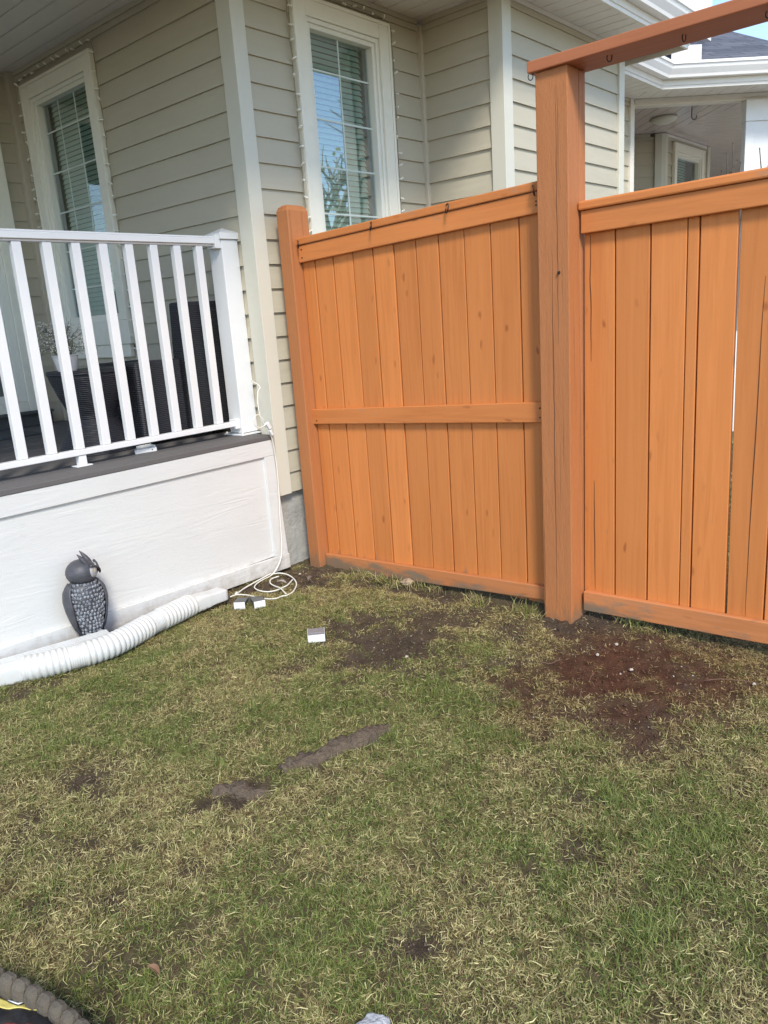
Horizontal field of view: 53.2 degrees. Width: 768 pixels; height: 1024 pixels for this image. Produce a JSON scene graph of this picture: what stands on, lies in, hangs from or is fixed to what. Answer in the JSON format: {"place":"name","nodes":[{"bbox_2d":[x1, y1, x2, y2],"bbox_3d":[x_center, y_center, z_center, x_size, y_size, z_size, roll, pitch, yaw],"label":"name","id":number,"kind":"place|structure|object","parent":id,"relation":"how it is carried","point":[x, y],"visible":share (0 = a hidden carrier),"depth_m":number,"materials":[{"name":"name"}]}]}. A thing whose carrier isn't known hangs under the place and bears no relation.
{"place":"outdoors","nodes":[
{"label":"outdoors","id":0,"kind":"place"},
{"bbox_2d":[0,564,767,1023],"bbox_3d":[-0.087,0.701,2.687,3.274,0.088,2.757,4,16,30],"label":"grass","id":1,"kind":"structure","parent":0,"point":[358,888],"depth_m":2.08,"materials":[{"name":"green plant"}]},
{"bbox_2d":[148,963,159,974],"bbox_3d":[-0.488,0.978,1.637,0.021,0.029,0.022,8,19,40],"label":"leaf","id":2,"kind":"object","parent":1,"relation":"on","point":[154,967],"visible":1,"depth_m":1.64,"materials":[{"name":"brown plant"}]},
{"bbox_2d":[0,431,767,1023],"bbox_3d":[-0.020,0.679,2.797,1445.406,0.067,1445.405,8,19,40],"label":"ground","id":3,"kind":"structure","parent":0,"point":[568,667],"depth_m":2.25,"materials":[{"name":"soil"}]},
{"bbox_2d":[0,967,89,1023],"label":"planter ring","id":4,"kind":"object","parent":3,"relation":"on","point":[31,996],"visible":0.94,"depth_m":1.50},
{"bbox_2d":[0,998,81,1023],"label":"soil bag","id":5,"kind":"object","parent":4,"relation":"in","point":[12,1012],"visible":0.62,"depth_m":1.49,"materials":[{"name":"plastic"}]},
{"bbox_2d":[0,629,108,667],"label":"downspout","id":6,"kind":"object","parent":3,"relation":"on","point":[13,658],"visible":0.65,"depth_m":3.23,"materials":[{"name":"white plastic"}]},
{"bbox_2d":[62,551,108,636],"bbox_3d":[-1.307,0.390,3.367,0.151,0.445,0.190,8,19,40],"label":"owl statue","id":7,"kind":"object","parent":3,"relation":"on","point":[85,600],"visible":0.99,"depth_m":3.31,"materials":[{"name":"plastic"}]},
{"bbox_2d":[0,587,227,685],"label":"corrugated drain hose","id":8,"kind":"object","parent":3,"relation":"on","point":[122,639],"visible":0.99,"depth_m":3.27,"materials":[{"name":"white plastic"}]},
{"bbox_2d":[0,420,290,658],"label":"porch deck","id":9,"kind":"structure","parent":3,"relation":"on","point":[169,520],"depth_m":3.66,"materials":[{"name":"grey"}]},
{"bbox_2d":[0,430,41,440],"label":"door mat","id":10,"kind":"object","parent":9,"relation":"on","point":[6,435],"depth_m":4.92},
{"bbox_2d":[45,366,136,456],"bbox_3d":[-1.513,-0.529,3.986,0.368,0.422,0.368,8,19,40],"label":"side table","id":11,"kind":"object","parent":9,"relation":"on","point":[82,384],"visible":0.61,"depth_m":3.87,"materials":[{"name":"wicker"}]},
{"bbox_2d":[25,315,101,371],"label":"potted flowers","id":12,"kind":"object","parent":11,"relation":"on","point":[73,358],"visible":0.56,"depth_m":3.79,"materials":[{"name":"white plant"}]},
{"bbox_2d":[0,228,260,470],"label":"porch railing","id":13,"kind":"object","parent":9,"relation":"on","point":[221,245],"visible":0.96,"depth_m":3.69,"materials":[{"name":"white paint"}]},
{"bbox_2d":[134,444,156,453],"bbox_3d":[-1.209,-0.318,3.861,0.114,0.034,0.062,-15,18,-38],"label":"rail bracket","id":14,"kind":"object","parent":9,"relation":"on","point":[145,448],"visible":1,"depth_m":3.86,"materials":[{"name":"white metal"}]},
{"bbox_2d":[99,301,228,444],"bbox_3d":[-1.229,-0.778,4.267,0.410,0.728,0.570,8,19,40],"label":"wicker armchair","id":15,"kind":"object","parent":9,"relation":"on","point":[137,397],"visible":0.35,"depth_m":4.15,"materials":[{"name":"black wicker"}]},
{"bbox_2d":[211,780,270,800],"bbox_3d":[-0.430,0.848,2.310,0.198,0.063,0.065,0,15,15],"label":"tree root","id":16,"kind":"object","parent":3,"relation":"on","point":[239,790],"visible":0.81,"depth_m":2.30,"materials":[{"name":"brown plant"}]},
{"bbox_2d":[234,596,265,609],"bbox_3d":[-0.665,0.451,3.818,0.156,0.036,0.094,-4,14,-1],"label":"downspout offcut","id":17,"kind":"object","parent":3,"relation":"on","point":[255,602],"visible":1,"depth_m":3.79,"materials":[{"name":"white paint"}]},
{"bbox_2d":[228,380,296,599],"bbox_3d":[-0.619,-0.128,3.982,0.323,1.066,0.526,1,15,20],"label":"extension cord","id":18,"kind":"object","parent":3,"relation":"on","point":[268,426],"visible":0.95,"depth_m":4.10,"materials":[{"name":"white plastic"}]},
{"bbox_2d":[307,627,324,642],"bbox_3d":[-0.297,0.538,3.366,0.075,0.034,0.085,-5,14,-5],"label":"downspout offcut","id":19,"kind":"object","parent":3,"relation":"on","point":[315,634],"visible":1,"depth_m":3.33,"materials":[{"name":"white paint"}]},
{"bbox_2d":[277,722,391,774],"bbox_3d":[-0.148,0.777,2.490,0.408,0.094,0.102,-12,16,-29],"label":"tree root","id":20,"kind":"object","parent":3,"relation":"on","point":[334,746],"visible":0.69,"depth_m":2.46,"materials":[{"name":"brown plant"}]},
{"bbox_2d":[356,1013,390,1023],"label":"rock","id":21,"kind":"object","parent":3,"relation":"on","point":[372,1018],"visible":1,"depth_m":1.50,"materials":[{"name":"white stone"}]},
{"bbox_2d":[38,564,715,686],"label":"grass","id":22,"kind":"structure","parent":3,"relation":"on","point":[475,598],"depth_m":3.67,"materials":[{"name":"green plant"}]},
{"bbox_2d":[0,0,767,564],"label":"house","id":23,"kind":"structure","parent":3,"relation":"on","point":[202,120],"depth_m":4.58,"materials":[{"name":"beige plastic"}]},
{"bbox_2d":[0,145,53,430],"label":"door","id":24,"kind":"structure","parent":23,"relation":"in","point":[9,304],"depth_m":5.31,"materials":[{"name":"white glass"}]},
{"bbox_2d":[14,38,136,348],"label":"string lights","id":25,"kind":"object","parent":23,"relation":"attached to","point":[98,97],"visible":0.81,"depth_m":4.66,"materials":[{"name":"white plastic wire"},{"name":"clear plastic bulbs"}]},
{"bbox_2d":[18,48,135,358],"bbox_3d":[-1.796,-1.980,5.202,1.155,1.791,0.660,8,19,40],"label":"window","id":26,"kind":"structure","parent":23,"relation":"in","point":[61,109],"depth_m":5.04,"materials":[{"name":"clear glass"}]},
{"bbox_2d":[288,0,400,234],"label":"window","id":27,"kind":"structure","parent":23,"relation":"in","point":[343,71],"depth_m":4.44,"materials":[{"name":"clear glass"}]},
{"bbox_2d":[286,0,404,232],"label":"string lights","id":28,"kind":"object","parent":23,"relation":"attached to","point":[298,94],"visible":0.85,"depth_m":4.20,"materials":[{"name":"white plastic"}]},
{"bbox_2d":[672,142,705,183],"bbox_3d":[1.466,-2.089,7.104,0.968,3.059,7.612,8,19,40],"label":"window","id":29,"kind":"structure","parent":23,"relation":"in","point":[688,163],"depth_m":9.08,"materials":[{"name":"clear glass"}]},
{"bbox_2d":[0,564,767,1023],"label":"dead grass","id":30,"kind":"structure","parent":3,"relation":"on","point":[384,874],"depth_m":2.03,"materials":[{"name":"beige plant"}]},
{"bbox_2d":[5,566,767,1019],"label":"soil crumbs","id":31,"kind":"object","parent":3,"relation":"on","point":[501,690],"visible":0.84,"depth_m":2.95,"materials":[{"name":"brown soil"}]},
{"bbox_2d":[400,578,413,584],"bbox_3d":[0.120,0.363,3.989,0.076,0.033,0.062,0,15,16],"label":"stone","id":32,"kind":"object","parent":3,"relation":"on","point":[408,580],"visible":0.88,"depth_m":3.97,"materials":[{"name":"beige stone"}]},
{"bbox_2d":[276,0,767,623],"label":"wooden fence","id":33,"kind":"object","parent":3,"relation":"on","point":[438,362],"visible":0.98,"depth_m":3.55,"materials":[{"name":"orange wood"}]},
{"bbox_2d":[578,167,767,643],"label":"wooden gate","id":34,"kind":"structure","parent":33,"relation":"attached to","point":[661,275],"depth_m":2.96,"materials":[{"name":"orange wood"}]},
{"bbox_2d":[721,142,741,226],"bbox_3d":[1.649,-0.727,3.795,0.145,2.023,0.182,-11,16,-26],"label":"shrub","id":35,"kind":"object","parent":3,"relation":"on","point":[732,171],"visible":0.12,"depth_m":3.56,"materials":[{"name":"grey plant"}]},
{"bbox_2d":[704,679,767,685],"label":"twig","id":36,"kind":"object","parent":3,"relation":"on","point":[738,680],"visible":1,"depth_m":2.74,"materials":[{"name":"brown wood"}]},
{"bbox_2d":[726,438,732,592],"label":"grass","id":37,"kind":"structure","parent":0,"point":[729,515],"depth_m":4.72,"materials":[{"name":"green plant"}]},
{"bbox_2d":[712,0,767,39],"label":"sky","id":38,"kind":"structure","parent":0,"point":[760,30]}
]}

